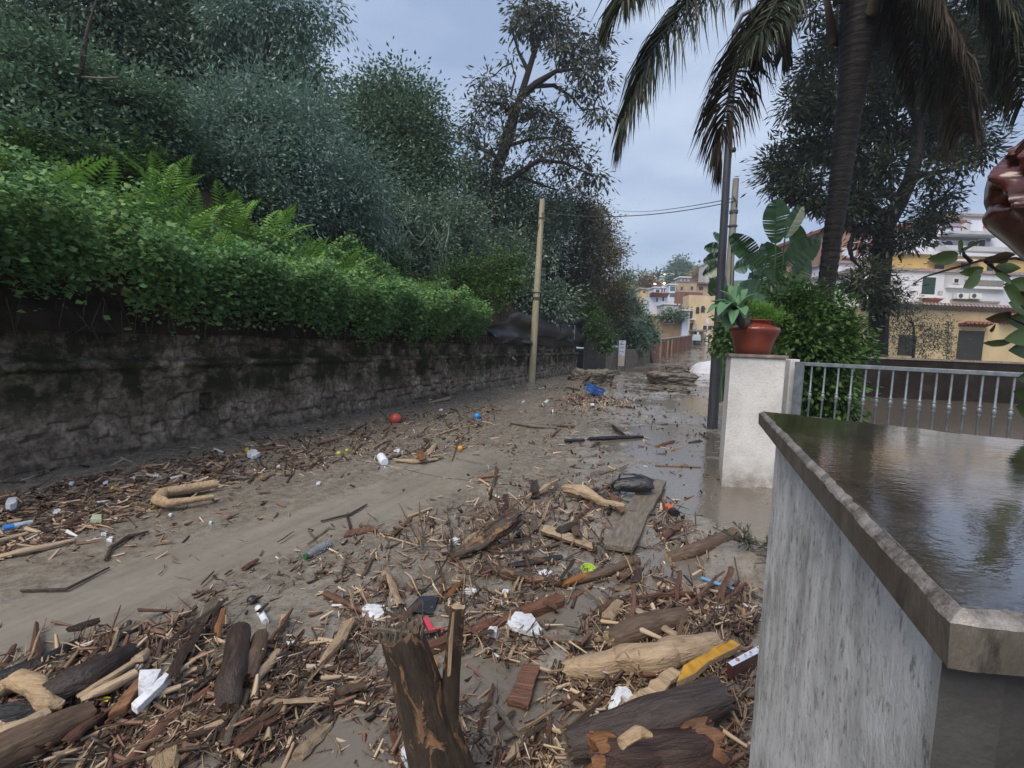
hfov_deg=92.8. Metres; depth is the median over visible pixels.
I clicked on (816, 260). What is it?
house
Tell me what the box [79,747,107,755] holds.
wood chunk
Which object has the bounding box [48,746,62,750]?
splinter
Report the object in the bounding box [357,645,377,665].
splinter
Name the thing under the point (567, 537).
board
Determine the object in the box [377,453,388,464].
canister
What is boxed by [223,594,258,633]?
twig
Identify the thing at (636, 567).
twig
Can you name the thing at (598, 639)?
wood chunk
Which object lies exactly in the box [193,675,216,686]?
wood chunk
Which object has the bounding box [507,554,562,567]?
slab wood
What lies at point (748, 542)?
leafy branch
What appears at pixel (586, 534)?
wood chunk
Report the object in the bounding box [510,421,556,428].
stick
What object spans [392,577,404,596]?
bark piece
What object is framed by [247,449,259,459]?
foam piece
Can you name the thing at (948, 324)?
creeper
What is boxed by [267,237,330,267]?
fern
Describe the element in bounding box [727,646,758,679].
painted box
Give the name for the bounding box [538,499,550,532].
splinter
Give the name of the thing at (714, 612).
splinter
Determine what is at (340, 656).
twig
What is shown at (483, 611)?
stick
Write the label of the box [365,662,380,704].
twig
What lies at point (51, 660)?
bark piece
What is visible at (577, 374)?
boulder
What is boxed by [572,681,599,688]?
stick
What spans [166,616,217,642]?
twig
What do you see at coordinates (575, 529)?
bark piece
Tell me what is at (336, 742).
twig
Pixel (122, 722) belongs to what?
twig
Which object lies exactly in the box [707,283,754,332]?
agave
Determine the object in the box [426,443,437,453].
wood chunk
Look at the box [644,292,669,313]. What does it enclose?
house
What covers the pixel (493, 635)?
foam piece
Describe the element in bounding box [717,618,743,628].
twig
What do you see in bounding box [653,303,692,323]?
roof plants
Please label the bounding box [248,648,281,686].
branch
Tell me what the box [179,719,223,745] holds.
stick
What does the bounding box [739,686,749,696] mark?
bark piece
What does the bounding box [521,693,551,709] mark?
twig
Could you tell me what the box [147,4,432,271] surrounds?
willow tree
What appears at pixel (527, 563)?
splinter
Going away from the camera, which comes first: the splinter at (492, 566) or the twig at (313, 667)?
the twig at (313, 667)
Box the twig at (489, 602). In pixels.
[472,592,504,610]
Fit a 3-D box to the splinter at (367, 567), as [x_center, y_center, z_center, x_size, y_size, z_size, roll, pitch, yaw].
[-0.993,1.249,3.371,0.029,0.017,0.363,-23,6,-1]
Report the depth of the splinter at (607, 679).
2.23 m
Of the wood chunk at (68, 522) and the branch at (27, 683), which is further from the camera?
the wood chunk at (68, 522)
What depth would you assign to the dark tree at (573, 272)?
29.59 m
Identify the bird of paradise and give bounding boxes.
[703,232,747,402]
[729,199,820,354]
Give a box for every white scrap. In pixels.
[53,508,60,514]
[106,536,112,541]
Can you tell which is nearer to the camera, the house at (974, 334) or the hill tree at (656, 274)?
the house at (974, 334)
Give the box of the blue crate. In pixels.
[586,382,604,395]
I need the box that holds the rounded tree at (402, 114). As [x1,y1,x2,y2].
[304,36,487,224]
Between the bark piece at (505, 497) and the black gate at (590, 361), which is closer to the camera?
the bark piece at (505, 497)
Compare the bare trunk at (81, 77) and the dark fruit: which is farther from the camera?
the bare trunk at (81, 77)
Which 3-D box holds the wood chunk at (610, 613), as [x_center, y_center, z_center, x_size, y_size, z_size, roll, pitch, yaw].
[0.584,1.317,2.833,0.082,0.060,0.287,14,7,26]
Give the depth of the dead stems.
6.63 m
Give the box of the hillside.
[551,280,771,324]
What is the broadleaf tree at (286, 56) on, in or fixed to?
on the bank slope
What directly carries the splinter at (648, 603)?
on the wood litter
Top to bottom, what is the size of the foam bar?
0.049 m
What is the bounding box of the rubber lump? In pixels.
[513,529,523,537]
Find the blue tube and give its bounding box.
[2,520,32,530]
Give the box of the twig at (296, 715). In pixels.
[286,675,298,720]
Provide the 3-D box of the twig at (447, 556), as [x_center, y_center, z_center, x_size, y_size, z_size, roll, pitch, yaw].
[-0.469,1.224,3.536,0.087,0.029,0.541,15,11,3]
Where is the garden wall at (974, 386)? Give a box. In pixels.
[803,356,1023,403]
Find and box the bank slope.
[0,119,633,346]
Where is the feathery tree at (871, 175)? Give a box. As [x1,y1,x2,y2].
[735,0,1023,356]
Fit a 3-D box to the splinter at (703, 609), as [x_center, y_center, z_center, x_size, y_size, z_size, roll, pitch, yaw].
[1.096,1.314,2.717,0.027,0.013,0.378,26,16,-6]
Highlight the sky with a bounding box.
[4,0,1023,347]
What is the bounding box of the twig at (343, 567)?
[341,552,351,580]
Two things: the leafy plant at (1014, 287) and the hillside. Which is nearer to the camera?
the leafy plant at (1014, 287)
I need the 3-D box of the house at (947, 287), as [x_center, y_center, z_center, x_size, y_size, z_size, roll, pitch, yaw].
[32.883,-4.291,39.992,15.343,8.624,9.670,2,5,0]
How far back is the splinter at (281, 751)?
1.86 m
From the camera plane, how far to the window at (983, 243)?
48.83 m
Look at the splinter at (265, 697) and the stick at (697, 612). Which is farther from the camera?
the stick at (697, 612)
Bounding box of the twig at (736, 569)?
[734,557,741,589]
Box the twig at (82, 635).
[79,624,86,646]
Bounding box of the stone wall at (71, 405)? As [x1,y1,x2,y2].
[0,330,578,477]
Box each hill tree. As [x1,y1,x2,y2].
[630,268,661,295]
[638,266,667,280]
[660,253,695,273]
[661,269,691,285]
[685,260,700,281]
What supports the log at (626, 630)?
on the mud road
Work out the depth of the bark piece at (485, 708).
2.11 m
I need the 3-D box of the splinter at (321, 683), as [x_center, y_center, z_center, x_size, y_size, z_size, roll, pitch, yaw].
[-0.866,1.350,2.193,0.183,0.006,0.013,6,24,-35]
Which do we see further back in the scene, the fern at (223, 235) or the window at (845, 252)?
the window at (845, 252)
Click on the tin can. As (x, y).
(673, 511)
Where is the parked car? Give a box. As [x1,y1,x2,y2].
[692,334,701,342]
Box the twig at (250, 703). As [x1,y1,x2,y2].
[242,686,259,718]
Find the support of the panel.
on the mud road
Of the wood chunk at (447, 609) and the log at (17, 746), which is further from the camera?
the wood chunk at (447, 609)
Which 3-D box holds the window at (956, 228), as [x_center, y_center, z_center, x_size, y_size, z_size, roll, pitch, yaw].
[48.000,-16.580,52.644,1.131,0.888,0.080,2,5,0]
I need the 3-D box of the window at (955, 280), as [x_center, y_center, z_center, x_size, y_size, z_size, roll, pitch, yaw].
[32.228,-7.482,35.364,0.455,0.370,0.130,2,5,0]
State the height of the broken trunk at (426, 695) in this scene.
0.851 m
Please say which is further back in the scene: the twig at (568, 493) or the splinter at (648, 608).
the twig at (568, 493)
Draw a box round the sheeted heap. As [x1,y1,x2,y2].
[690,361,710,373]
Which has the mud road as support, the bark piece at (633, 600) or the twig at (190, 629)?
the bark piece at (633, 600)
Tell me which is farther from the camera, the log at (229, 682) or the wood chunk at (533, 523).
the wood chunk at (533, 523)
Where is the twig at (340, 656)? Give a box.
[300,640,359,675]
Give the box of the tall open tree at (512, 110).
[448,0,631,241]
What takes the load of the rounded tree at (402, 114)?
on the bank slope
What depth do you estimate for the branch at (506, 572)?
3.22 m
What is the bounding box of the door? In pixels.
[954,329,985,360]
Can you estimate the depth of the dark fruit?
2.87 m
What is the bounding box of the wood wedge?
[277,614,287,633]
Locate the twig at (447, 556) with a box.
[438,533,458,573]
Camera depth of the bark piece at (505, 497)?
4.71 m
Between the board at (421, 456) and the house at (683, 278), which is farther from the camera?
the house at (683, 278)
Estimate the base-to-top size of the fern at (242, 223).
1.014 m
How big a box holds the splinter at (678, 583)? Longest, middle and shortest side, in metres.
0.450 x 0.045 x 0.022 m
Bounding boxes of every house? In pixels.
[631,314,680,338]
[634,288,648,312]
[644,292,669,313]
[647,287,665,296]
[655,276,667,286]
[656,303,679,313]
[662,284,677,303]
[665,309,691,335]
[668,281,697,291]
[674,276,690,280]
[674,292,702,309]
[682,295,714,343]
[696,282,709,295]
[698,263,725,281]
[772,228,871,354]
[786,301,1023,361]
[804,266,1023,307]
[812,260,869,276]
[856,250,1023,271]
[893,231,1015,254]
[894,219,966,233]
[955,213,988,231]
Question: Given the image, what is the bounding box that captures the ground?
[576,348,619,368]
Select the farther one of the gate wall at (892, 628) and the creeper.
the creeper
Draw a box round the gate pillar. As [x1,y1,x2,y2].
[718,353,788,487]
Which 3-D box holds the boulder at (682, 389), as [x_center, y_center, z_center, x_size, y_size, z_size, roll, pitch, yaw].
[6.172,0.224,18.287,0.998,0.320,0.638,2,5,-2]
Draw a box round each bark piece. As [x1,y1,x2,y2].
[35,645,90,666]
[75,743,86,767]
[84,728,124,733]
[153,596,228,652]
[164,622,205,681]
[185,707,228,718]
[194,706,211,724]
[196,608,220,654]
[223,688,250,745]
[273,711,300,725]
[281,681,301,695]
[293,707,328,741]
[309,639,344,677]
[329,685,337,715]
[345,651,370,669]
[348,588,355,608]
[368,702,382,711]
[370,717,390,748]
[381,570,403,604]
[388,592,391,607]
[388,724,400,765]
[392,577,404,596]
[399,600,421,621]
[444,529,456,547]
[464,626,489,638]
[464,698,493,711]
[476,683,494,734]
[502,494,508,515]
[522,541,562,553]
[540,714,552,767]
[558,558,575,579]
[571,516,581,537]
[571,700,591,716]
[620,672,632,704]
[629,584,635,616]
[629,607,681,634]
[717,566,733,599]
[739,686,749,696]
[743,704,746,718]
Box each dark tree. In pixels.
[442,127,593,282]
[454,193,591,332]
[528,170,628,311]
[564,187,637,325]
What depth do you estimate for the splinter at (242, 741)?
1.82 m
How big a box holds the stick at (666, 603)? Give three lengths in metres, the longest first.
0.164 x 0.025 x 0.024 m
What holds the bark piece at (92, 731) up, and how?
on the wood litter
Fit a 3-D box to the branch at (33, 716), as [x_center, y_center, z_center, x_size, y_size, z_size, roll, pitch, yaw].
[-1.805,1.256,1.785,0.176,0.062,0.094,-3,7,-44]
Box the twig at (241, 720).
[209,712,253,743]
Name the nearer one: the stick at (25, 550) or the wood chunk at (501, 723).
the wood chunk at (501, 723)
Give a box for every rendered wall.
[605,347,618,369]
[621,349,652,369]
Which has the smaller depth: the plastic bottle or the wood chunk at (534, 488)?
the plastic bottle
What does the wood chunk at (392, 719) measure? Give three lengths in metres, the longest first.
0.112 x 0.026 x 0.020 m
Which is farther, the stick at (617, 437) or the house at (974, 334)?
the house at (974, 334)
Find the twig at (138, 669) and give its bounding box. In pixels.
[137,640,185,670]
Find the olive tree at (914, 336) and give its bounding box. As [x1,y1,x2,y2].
[888,261,969,358]
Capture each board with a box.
[108,676,138,720]
[343,526,376,536]
[416,450,426,460]
[428,396,450,402]
[541,525,596,549]
[608,493,624,513]
[616,340,626,370]
[627,667,680,700]
[656,581,685,597]
[676,640,739,686]
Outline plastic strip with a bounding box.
[701,576,734,589]
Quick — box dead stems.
[0,291,505,373]
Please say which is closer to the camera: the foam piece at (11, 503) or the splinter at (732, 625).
the splinter at (732, 625)
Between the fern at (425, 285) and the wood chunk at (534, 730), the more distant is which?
the fern at (425, 285)
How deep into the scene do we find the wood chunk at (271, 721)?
1.89 m
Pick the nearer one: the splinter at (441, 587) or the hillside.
the splinter at (441, 587)
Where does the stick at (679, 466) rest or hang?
on the puddle water
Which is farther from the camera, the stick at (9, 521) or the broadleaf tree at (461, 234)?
the broadleaf tree at (461, 234)
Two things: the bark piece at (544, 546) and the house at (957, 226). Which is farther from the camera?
the house at (957, 226)
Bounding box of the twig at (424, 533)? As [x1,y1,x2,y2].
[422,513,430,549]
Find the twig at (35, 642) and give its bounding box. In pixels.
[28,618,57,659]
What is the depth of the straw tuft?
2.23 m
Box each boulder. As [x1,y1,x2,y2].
[570,368,584,380]
[581,369,614,386]
[641,387,662,391]
[646,371,699,385]
[664,386,690,392]
[665,364,689,372]
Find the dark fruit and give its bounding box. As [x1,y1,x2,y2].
[246,595,256,604]
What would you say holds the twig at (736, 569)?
on the puddle water
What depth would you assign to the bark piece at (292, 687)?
2.17 m
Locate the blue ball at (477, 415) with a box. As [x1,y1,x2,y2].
[473,413,480,418]
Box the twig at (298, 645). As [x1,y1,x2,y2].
[264,640,311,657]
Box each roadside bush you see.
[602,286,659,358]
[607,263,652,346]
[635,312,669,362]
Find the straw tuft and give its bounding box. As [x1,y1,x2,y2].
[624,644,664,675]
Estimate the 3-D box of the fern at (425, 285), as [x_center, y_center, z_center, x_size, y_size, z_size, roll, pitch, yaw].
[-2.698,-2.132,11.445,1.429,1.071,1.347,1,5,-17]
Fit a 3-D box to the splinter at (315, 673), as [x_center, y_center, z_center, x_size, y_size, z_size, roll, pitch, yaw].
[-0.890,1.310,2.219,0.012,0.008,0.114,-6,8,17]
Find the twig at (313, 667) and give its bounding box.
[311,626,324,680]
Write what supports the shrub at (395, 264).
on the bank slope
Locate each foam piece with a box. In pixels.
[5,497,17,510]
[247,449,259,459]
[362,604,383,624]
[401,747,407,767]
[449,537,459,545]
[465,588,475,594]
[487,626,497,638]
[506,611,541,637]
[536,569,551,576]
[608,686,632,709]
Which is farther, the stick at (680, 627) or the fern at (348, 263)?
the fern at (348, 263)
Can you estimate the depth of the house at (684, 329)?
59.06 m
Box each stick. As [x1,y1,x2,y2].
[0,518,20,525]
[0,532,28,542]
[0,539,74,558]
[19,567,109,591]
[75,660,136,698]
[80,667,138,701]
[84,713,138,747]
[104,530,148,560]
[113,737,187,767]
[118,683,213,767]
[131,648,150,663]
[145,754,154,764]
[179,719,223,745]
[256,704,297,742]
[258,446,284,450]
[315,437,341,444]
[321,504,367,521]
[322,591,361,613]
[348,617,365,637]
[369,678,383,686]
[388,536,417,545]
[390,517,412,536]
[394,458,437,463]
[406,507,431,517]
[445,578,462,598]
[467,611,499,612]
[478,474,500,478]
[478,478,490,486]
[504,737,529,766]
[507,641,518,660]
[509,533,513,548]
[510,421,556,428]
[552,424,573,427]
[564,438,584,442]
[570,590,583,599]
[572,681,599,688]
[588,435,643,440]
[611,424,625,434]
[618,564,639,581]
[655,465,700,467]
[659,522,682,539]
[665,601,684,605]
[673,605,761,609]
[676,617,684,634]
[693,604,724,614]
[725,682,754,698]
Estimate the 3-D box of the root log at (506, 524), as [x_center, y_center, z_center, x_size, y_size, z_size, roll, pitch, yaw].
[-0.102,1.024,3.911,1.072,0.369,0.706,-28,17,-21]
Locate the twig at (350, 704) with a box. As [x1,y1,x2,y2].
[336,686,391,708]
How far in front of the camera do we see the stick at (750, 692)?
2.11 m
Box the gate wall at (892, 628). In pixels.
[749,411,1023,767]
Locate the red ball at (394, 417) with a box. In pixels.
[389,413,400,422]
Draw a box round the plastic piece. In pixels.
[423,617,444,635]
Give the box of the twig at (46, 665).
[43,655,49,673]
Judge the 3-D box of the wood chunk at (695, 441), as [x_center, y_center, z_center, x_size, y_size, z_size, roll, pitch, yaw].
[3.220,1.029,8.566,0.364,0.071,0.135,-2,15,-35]
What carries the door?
in the house at (974, 334)
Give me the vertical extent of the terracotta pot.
0.416 m
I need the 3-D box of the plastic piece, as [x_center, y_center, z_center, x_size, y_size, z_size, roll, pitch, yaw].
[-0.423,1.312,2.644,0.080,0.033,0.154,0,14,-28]
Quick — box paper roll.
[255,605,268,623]
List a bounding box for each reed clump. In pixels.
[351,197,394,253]
[375,201,413,264]
[395,211,454,283]
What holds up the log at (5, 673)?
on the mud road
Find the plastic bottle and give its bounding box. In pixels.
[303,540,331,558]
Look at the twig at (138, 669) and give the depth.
2.21 m
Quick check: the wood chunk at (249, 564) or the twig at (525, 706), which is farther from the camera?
the wood chunk at (249, 564)
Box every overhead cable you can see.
[542,201,734,216]
[614,198,730,211]
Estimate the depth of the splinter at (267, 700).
2.00 m
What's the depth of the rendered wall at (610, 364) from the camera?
31.68 m
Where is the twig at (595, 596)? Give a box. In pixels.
[583,586,621,615]
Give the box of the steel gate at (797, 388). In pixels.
[791,362,1023,439]
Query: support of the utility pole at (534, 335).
on the ground
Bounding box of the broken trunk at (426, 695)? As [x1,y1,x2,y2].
[366,602,475,767]
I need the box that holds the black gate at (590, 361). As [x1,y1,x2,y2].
[583,338,605,369]
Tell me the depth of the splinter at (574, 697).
2.16 m
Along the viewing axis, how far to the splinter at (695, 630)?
2.63 m
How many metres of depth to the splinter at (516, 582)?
3.12 m
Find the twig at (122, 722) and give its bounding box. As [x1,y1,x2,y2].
[95,711,155,729]
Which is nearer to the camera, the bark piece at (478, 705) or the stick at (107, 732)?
the stick at (107, 732)
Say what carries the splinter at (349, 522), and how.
on the mud road
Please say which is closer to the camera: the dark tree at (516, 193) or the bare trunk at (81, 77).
the bare trunk at (81, 77)
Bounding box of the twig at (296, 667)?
[290,655,298,677]
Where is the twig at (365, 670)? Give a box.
[354,651,382,680]
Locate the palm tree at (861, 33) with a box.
[589,0,1023,414]
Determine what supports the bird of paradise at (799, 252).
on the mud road
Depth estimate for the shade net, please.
20.70 m
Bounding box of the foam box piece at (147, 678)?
[138,669,160,696]
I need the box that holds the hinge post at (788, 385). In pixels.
[781,359,799,413]
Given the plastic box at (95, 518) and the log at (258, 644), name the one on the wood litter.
the log at (258, 644)
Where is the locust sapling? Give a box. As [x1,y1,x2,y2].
[418,232,542,322]
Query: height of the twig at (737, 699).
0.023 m
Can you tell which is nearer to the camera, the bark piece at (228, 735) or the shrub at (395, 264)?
the bark piece at (228, 735)
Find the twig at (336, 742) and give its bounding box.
[326,732,340,754]
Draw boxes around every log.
[0,637,82,678]
[0,700,35,722]
[0,700,96,767]
[42,643,139,701]
[214,621,251,714]
[243,629,268,686]
[449,487,555,562]
[560,674,735,764]
[561,632,722,681]
[585,716,732,767]
[603,607,688,646]
[662,527,739,561]
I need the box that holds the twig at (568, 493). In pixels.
[550,482,592,506]
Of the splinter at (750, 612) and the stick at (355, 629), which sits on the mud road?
the stick at (355, 629)
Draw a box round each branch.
[0,669,65,711]
[0,708,51,732]
[214,608,225,637]
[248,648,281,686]
[478,562,562,587]
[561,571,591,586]
[565,556,640,587]
[712,521,767,569]
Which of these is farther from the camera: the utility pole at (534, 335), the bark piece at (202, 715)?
the utility pole at (534, 335)
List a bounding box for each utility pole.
[528,199,545,381]
[722,178,738,368]
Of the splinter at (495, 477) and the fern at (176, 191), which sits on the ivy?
the fern at (176, 191)
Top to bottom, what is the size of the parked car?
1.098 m
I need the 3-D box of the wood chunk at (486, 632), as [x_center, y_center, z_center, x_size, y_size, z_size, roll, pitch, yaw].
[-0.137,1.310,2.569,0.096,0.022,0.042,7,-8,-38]
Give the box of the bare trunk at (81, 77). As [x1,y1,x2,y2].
[77,0,118,96]
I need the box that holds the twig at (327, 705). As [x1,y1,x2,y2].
[302,702,346,707]
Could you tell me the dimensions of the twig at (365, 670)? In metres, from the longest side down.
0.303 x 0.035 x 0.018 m
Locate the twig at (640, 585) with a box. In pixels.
[624,555,647,593]
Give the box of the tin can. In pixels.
[663,503,679,516]
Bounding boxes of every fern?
[0,148,178,222]
[0,155,123,198]
[109,145,205,201]
[113,170,226,242]
[152,221,253,262]
[192,180,260,234]
[208,202,314,251]
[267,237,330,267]
[300,234,377,274]
[350,266,392,283]
[369,241,397,263]
[416,281,430,289]
[740,295,799,331]
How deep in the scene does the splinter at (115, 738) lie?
1.88 m
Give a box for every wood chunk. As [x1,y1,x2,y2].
[0,643,16,670]
[61,710,107,743]
[62,515,82,525]
[66,617,100,631]
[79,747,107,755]
[93,628,123,651]
[99,623,139,646]
[152,724,180,767]
[174,714,210,719]
[176,700,192,710]
[187,599,218,633]
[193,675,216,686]
[217,711,238,747]
[222,707,255,731]
[231,714,280,745]
[241,558,258,570]
[250,749,279,767]
[292,723,332,761]
[293,461,304,465]
[317,617,354,663]
[337,682,365,695]
[386,716,396,721]
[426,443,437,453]
[444,606,450,616]
[463,532,477,542]
[478,629,494,635]
[483,548,499,552]
[490,601,502,609]
[493,710,515,731]
[524,722,546,736]
[528,513,538,531]
[529,480,539,497]
[532,557,544,562]
[535,753,548,767]
[536,719,548,751]
[543,601,557,609]
[552,699,567,703]
[555,521,577,533]
[575,487,598,500]
[583,526,588,539]
[584,626,606,634]
[594,636,603,641]
[599,594,623,610]
[601,599,623,624]
[630,568,641,586]
[654,440,674,446]
[688,440,702,442]
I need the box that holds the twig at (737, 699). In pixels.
[731,680,748,716]
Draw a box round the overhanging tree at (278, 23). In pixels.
[177,0,371,158]
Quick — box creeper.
[937,314,957,359]
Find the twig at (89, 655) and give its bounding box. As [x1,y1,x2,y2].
[83,633,109,661]
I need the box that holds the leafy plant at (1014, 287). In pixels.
[913,240,1023,417]
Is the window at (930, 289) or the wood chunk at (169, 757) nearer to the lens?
the wood chunk at (169, 757)
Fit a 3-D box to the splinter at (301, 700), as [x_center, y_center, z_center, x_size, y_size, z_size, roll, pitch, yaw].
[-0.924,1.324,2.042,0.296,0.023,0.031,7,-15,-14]
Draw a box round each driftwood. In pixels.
[150,479,218,507]
[561,484,624,506]
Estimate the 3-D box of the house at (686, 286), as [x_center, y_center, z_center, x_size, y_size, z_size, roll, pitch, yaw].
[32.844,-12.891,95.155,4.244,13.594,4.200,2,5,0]
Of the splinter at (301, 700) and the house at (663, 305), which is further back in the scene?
the house at (663, 305)
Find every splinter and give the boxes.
[29,621,40,671]
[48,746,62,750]
[70,733,90,757]
[91,717,128,752]
[108,628,119,651]
[109,717,148,742]
[126,735,163,748]
[187,706,238,761]
[206,653,208,669]
[209,601,219,638]
[227,728,260,752]
[238,685,303,734]
[247,467,260,482]
[248,694,278,710]
[252,697,328,703]
[253,679,275,714]
[260,739,299,751]
[268,607,292,642]
[269,742,297,757]
[276,631,305,667]
[289,705,319,728]
[294,649,322,667]
[304,679,339,688]
[307,457,321,468]
[308,663,323,681]
[329,658,351,670]
[340,714,368,720]
[346,512,351,536]
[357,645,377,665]
[360,553,375,578]
[417,573,444,595]
[439,573,444,600]
[448,551,472,577]
[462,644,475,651]
[486,557,497,572]
[486,638,511,646]
[491,535,529,548]
[492,466,498,486]
[492,550,530,554]
[493,703,524,740]
[506,609,511,637]
[510,702,562,734]
[512,577,519,590]
[521,479,558,501]
[524,553,535,586]
[524,704,568,723]
[532,630,537,645]
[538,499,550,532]
[548,668,563,672]
[551,689,587,713]
[558,705,569,720]
[569,687,610,724]
[577,500,592,518]
[580,585,601,605]
[597,480,614,493]
[605,674,609,686]
[631,591,691,599]
[635,586,664,612]
[645,597,670,610]
[650,521,681,530]
[666,582,706,597]
[674,570,681,600]
[683,570,724,609]
[690,612,713,634]
[697,596,707,615]
[708,603,720,621]
[711,616,749,631]
[723,582,746,602]
[727,736,748,741]
[739,608,761,616]
[743,577,745,601]
[748,581,751,602]
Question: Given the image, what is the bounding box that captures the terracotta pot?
[729,319,780,354]
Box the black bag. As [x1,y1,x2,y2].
[610,473,654,492]
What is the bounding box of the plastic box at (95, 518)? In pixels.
[91,514,101,522]
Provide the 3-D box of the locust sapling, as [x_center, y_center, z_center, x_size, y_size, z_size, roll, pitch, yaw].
[-1.157,-3.086,14.813,4.307,3.224,2.197,0,5,-23]
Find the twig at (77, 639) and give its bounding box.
[71,617,89,651]
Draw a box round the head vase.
[982,139,1023,260]
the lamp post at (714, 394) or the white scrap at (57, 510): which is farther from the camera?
the lamp post at (714, 394)
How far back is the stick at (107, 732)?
1.88 m
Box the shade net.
[486,311,586,350]
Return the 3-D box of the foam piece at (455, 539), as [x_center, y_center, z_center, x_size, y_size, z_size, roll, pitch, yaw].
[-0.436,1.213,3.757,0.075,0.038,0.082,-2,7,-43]
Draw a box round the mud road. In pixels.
[0,343,771,767]
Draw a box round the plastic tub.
[581,563,595,572]
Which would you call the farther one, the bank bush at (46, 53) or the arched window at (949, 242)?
the arched window at (949, 242)
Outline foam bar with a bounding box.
[131,672,170,713]
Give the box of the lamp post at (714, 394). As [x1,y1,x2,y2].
[707,0,782,428]
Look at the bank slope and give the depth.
6.15 m
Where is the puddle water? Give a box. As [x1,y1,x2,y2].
[256,342,1023,767]
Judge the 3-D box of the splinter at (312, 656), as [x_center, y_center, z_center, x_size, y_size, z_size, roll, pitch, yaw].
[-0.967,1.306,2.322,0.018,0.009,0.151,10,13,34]
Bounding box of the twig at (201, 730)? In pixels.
[180,725,224,734]
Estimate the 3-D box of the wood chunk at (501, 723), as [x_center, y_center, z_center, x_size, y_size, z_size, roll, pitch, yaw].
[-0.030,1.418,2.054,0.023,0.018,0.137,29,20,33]
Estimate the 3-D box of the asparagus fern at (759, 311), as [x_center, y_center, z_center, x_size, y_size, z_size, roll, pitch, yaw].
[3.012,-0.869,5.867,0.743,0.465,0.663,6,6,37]
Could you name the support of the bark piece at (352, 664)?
on the mud road
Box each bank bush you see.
[0,0,135,138]
[0,24,117,164]
[0,107,204,205]
[2,54,191,194]
[4,14,178,138]
[92,47,219,165]
[132,113,242,199]
[187,135,293,227]
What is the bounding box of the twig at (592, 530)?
[574,511,603,545]
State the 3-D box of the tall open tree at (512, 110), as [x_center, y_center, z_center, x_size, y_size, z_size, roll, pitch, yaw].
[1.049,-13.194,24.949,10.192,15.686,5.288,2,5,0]
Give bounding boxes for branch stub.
[617,725,652,749]
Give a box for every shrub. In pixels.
[314,224,449,322]
[573,289,624,361]
[693,262,889,422]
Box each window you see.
[662,319,673,323]
[670,286,675,290]
[689,310,692,318]
[695,306,699,312]
[700,305,704,311]
[842,248,847,255]
[919,276,936,294]
[933,264,944,268]
[943,240,953,244]
[952,226,962,230]
[953,278,959,283]
[959,262,971,269]
[966,240,977,245]
[978,239,985,245]
[985,263,994,270]
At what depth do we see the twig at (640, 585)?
3.40 m
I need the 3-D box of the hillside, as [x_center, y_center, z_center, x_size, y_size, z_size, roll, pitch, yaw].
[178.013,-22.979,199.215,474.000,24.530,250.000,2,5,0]
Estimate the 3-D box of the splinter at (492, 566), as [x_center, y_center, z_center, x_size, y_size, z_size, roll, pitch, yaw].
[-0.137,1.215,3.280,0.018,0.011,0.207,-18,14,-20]
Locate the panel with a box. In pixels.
[408,595,438,613]
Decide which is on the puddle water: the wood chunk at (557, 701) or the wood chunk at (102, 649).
the wood chunk at (557, 701)
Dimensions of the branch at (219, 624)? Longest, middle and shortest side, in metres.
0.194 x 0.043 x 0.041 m
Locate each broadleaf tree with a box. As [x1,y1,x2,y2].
[0,0,284,142]
[108,0,373,179]
[359,168,507,285]
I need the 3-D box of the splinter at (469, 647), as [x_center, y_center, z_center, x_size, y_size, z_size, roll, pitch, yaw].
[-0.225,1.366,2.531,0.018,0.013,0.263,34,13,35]
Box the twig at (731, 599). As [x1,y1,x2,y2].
[725,589,740,616]
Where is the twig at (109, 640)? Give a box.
[103,605,120,652]
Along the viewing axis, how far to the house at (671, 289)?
91.83 m
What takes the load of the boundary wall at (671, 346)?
on the mud road
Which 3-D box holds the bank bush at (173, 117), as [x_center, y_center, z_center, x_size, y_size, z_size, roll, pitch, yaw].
[-6.577,-4.712,8.843,2.513,2.383,1.792,2,5,0]
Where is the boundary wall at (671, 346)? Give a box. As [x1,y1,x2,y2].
[652,335,692,360]
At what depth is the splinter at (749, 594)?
2.99 m
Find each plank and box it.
[507,664,539,710]
[552,634,597,645]
[604,478,665,552]
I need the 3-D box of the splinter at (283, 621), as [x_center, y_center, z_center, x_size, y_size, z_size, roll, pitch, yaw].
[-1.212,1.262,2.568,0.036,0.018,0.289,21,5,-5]
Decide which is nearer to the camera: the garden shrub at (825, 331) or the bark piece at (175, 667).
the bark piece at (175, 667)
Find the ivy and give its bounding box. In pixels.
[0,125,494,347]
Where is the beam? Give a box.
[428,593,564,654]
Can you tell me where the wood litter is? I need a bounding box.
[0,382,762,767]
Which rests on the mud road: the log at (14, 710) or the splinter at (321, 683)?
the log at (14, 710)
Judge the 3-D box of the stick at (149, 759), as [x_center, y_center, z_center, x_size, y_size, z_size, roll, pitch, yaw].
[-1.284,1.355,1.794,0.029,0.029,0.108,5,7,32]
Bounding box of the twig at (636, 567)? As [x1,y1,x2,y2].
[629,550,644,591]

